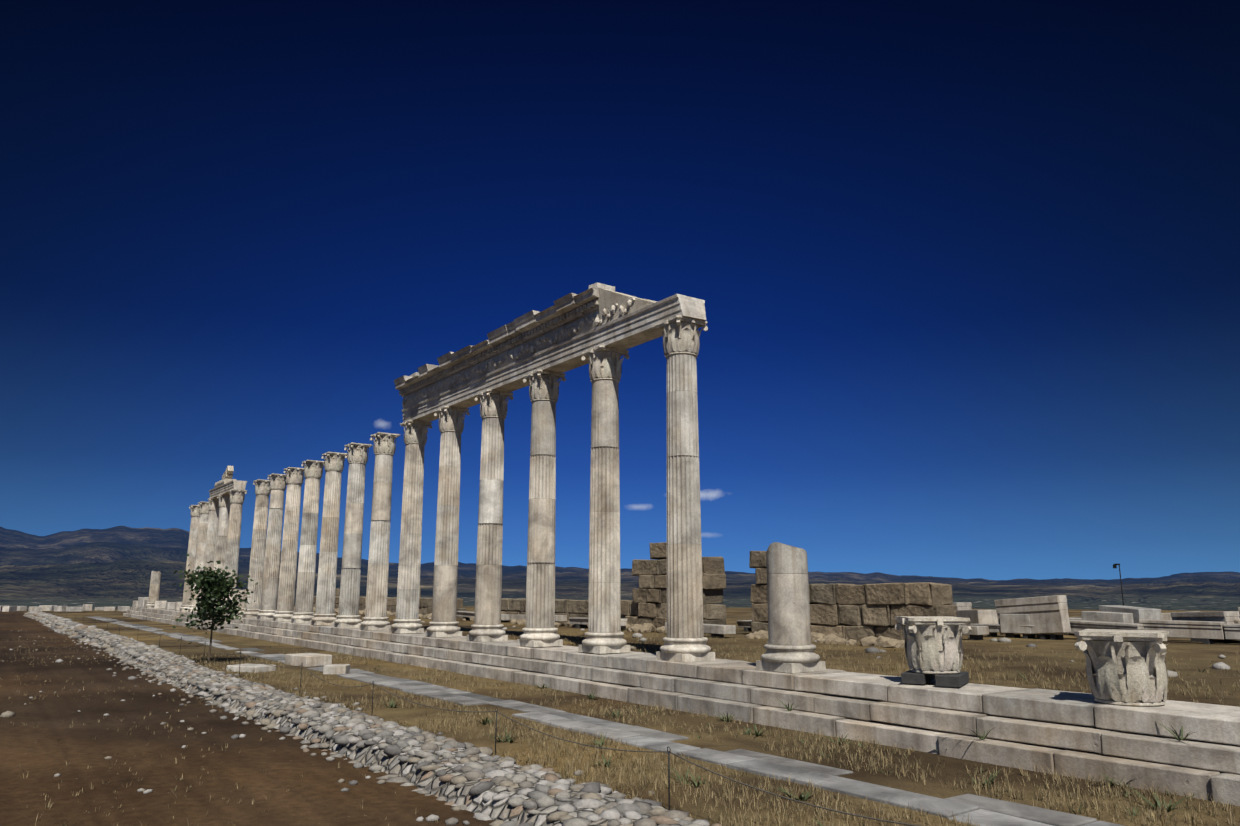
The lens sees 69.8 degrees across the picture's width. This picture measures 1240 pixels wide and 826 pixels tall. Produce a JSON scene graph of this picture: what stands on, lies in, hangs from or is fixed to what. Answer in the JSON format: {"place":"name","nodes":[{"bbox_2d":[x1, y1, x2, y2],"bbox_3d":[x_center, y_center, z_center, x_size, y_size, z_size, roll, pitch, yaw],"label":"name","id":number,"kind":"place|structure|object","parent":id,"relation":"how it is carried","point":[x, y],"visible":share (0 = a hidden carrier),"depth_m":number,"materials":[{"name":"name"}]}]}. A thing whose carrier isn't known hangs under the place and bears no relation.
{"place":"outdoors","nodes":[
{"label":"outdoors","id":0,"kind":"place"},
{"bbox_2d":[214,287,656,487],"bbox_3d":[-10.120,0.500,31.974,0.798,1.047,37.950,8,-14,-35],"label":"frieze","id":1,"kind":"object","parent":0,"point":[613,305],"visible":0.42,"depth_m":19.95,"materials":[{"name":"grey stone"}]},
{"bbox_2d":[67,612,920,825],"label":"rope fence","id":2,"kind":"object","parent":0,"point":[599,747],"visible":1,"depth_m":7.87,"materials":[{"name":"fabric"}]},
{"bbox_2d":[0,526,1239,825],"bbox_3d":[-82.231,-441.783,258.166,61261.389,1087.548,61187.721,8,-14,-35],"label":"ground","id":3,"kind":"structure","parent":0,"point":[116,566],"depth_m":11.99,"materials":[{"name":"brown soil"}]},
{"bbox_2d":[0,597,349,673],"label":"stone blocks","id":4,"kind":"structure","parent":3,"relation":"on","point":[310,660],"depth_m":22.32,"materials":[{"name":"beige stone"}]},
{"bbox_2d":[173,554,257,663],"bbox_3d":[-10.410,5.021,22.802,2.021,2.800,1.686,8,-14,-35],"label":"tree","id":5,"kind":"object","parent":3,"relation":"on","point":[217,589],"depth_m":22.71,"materials":[{"name":"green plant"}]},
{"bbox_2d":[34,616,672,825],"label":"cobblestones","id":6,"kind":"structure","parent":3,"relation":"on","point":[432,784],"depth_m":8.63,"materials":[{"name":"grey stone"}]},
{"bbox_2d":[66,617,670,809],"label":"fence posts","id":7,"kind":"object","parent":3,"relation":"on","point":[495,729],"visible":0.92,"depth_m":9.93,"materials":[{"name":"brown metal"}]},
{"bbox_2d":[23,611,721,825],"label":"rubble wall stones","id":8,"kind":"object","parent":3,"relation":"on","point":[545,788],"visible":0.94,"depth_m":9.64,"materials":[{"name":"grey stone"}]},
{"bbox_2d":[87,616,1123,825],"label":"paved strip","id":9,"kind":"object","parent":3,"relation":"on","point":[982,811],"visible":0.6,"depth_m":9.59,"materials":[{"name":"stone"}]},
{"bbox_2d":[0,616,1229,820],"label":"scattered pebbles","id":10,"kind":"object","parent":3,"relation":"on","point":[876,650],"visible":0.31,"depth_m":14.93,"materials":[{"name":"stone"}]},
{"bbox_2d":[0,628,1239,825],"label":"dry grass tufts","id":11,"kind":"object","parent":3,"relation":"on","point":[874,763],"visible":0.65,"depth_m":9.74,"materials":[{"name":"beige plant"}]},
{"bbox_2d":[123,607,1239,805],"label":"stylobate","id":12,"kind":"object","parent":3,"relation":"on","point":[1069,732],"visible":0.88,"depth_m":11.07,"materials":[{"name":"stone"}]},
{"bbox_2d":[146,354,825,672],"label":"columns","id":13,"kind":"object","parent":12,"relation":"on","point":[214,537],"visible":0.9,"depth_m":21.25,"materials":[{"name":"beige stone"}]},
{"bbox_2d":[189,315,707,516],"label":"column capitals","id":14,"kind":"object","parent":13,"relation":"on","point":[680,334],"visible":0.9,"depth_m":22.32,"materials":[{"name":"beige stone"}]},
{"bbox_2d":[209,283,705,497],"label":"entablature","id":15,"kind":"structure","parent":13,"relation":"on","point":[632,329],"depth_m":20.01,"materials":[{"name":"beige stone"}]},
{"bbox_2d":[901,670,968,686],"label":"support blocks","id":16,"kind":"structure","parent":12,"relation":"on","point":[960,678],"depth_m":11.22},
{"bbox_2d":[895,616,971,673],"bbox_3d":[4.070,3.009,11.550,0.789,0.693,0.789,-1,-11,3],"label":"capital on stylobate","id":17,"kind":"object","parent":16,"relation":"on","point":[932,646],"visible":1,"depth_m":11.28,"materials":[{"name":"stone"}]},
{"bbox_2d":[1074,629,1168,706],"bbox_3d":[5.381,2.700,9.460,0.840,0.739,0.840,-8,-14,34],"label":"capital on stylobate","id":18,"kind":"object","parent":12,"relation":"on","point":[1126,667],"visible":1,"depth_m":9.19,"materials":[{"name":"stone"}]},
{"bbox_2d":[240,628,1207,825],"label":"green weeds","id":19,"kind":"object","parent":3,"relation":"on","point":[801,796],"visible":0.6,"depth_m":9.34,"materials":[{"name":"green plant"}]},
{"bbox_2d":[1113,564,1123,605],"bbox_3d":[19.683,7.127,35.006,0.100,2.350,0.255,8,-14,-35],"label":"pole lamp","id":20,"kind":"object","parent":3,"relation":"on","point":[1114,565],"visible":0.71,"depth_m":35.03,"materials":[{"name":"metal"}]},
{"bbox_2d":[0,0,1239,579],"label":"sky","id":21,"kind":"structure","parent":0,"point":[966,273],"materials":[{"name":"blue"}]},
{"bbox_2d":[115,606,1239,706],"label":"dry grass field","id":22,"kind":"structure","parent":0,"point":[1186,649],"depth_m":16.35,"materials":[{"name":"brown plant"}]},
{"bbox_2d":[294,588,465,618],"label":"ruin wall","id":23,"kind":"structure","parent":22,"relation":"on","point":[425,608],"depth_m":43.94,"materials":[{"name":"stone"}]},
{"bbox_2d":[462,598,637,627],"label":"ruin wall","id":24,"kind":"structure","parent":22,"relation":"on","point":[569,608],"depth_m":31.53,"materials":[{"name":"stone"}]},
{"bbox_2d":[621,542,725,633],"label":"ruin wall","id":25,"kind":"structure","parent":22,"relation":"on","point":[649,596],"depth_m":27.02,"materials":[{"name":"stone"}]},
{"bbox_2d":[745,551,956,647],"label":"ruin wall","id":26,"kind":"structure","parent":22,"relation":"on","point":[854,614],"depth_m":20.84,"materials":[{"name":"stone"}]},
{"bbox_2d":[463,617,1239,643],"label":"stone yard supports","id":27,"kind":"object","parent":22,"relation":"on","point":[1061,637],"visible":0.15,"depth_m":22.42,"materials":[{"name":"grey stone"}]},
{"bbox_2d":[456,595,1239,640],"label":"stone blocks","id":28,"kind":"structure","parent":27,"relation":"on","point":[1049,615],"depth_m":22.60,"materials":[{"name":"stone"}]}
]}

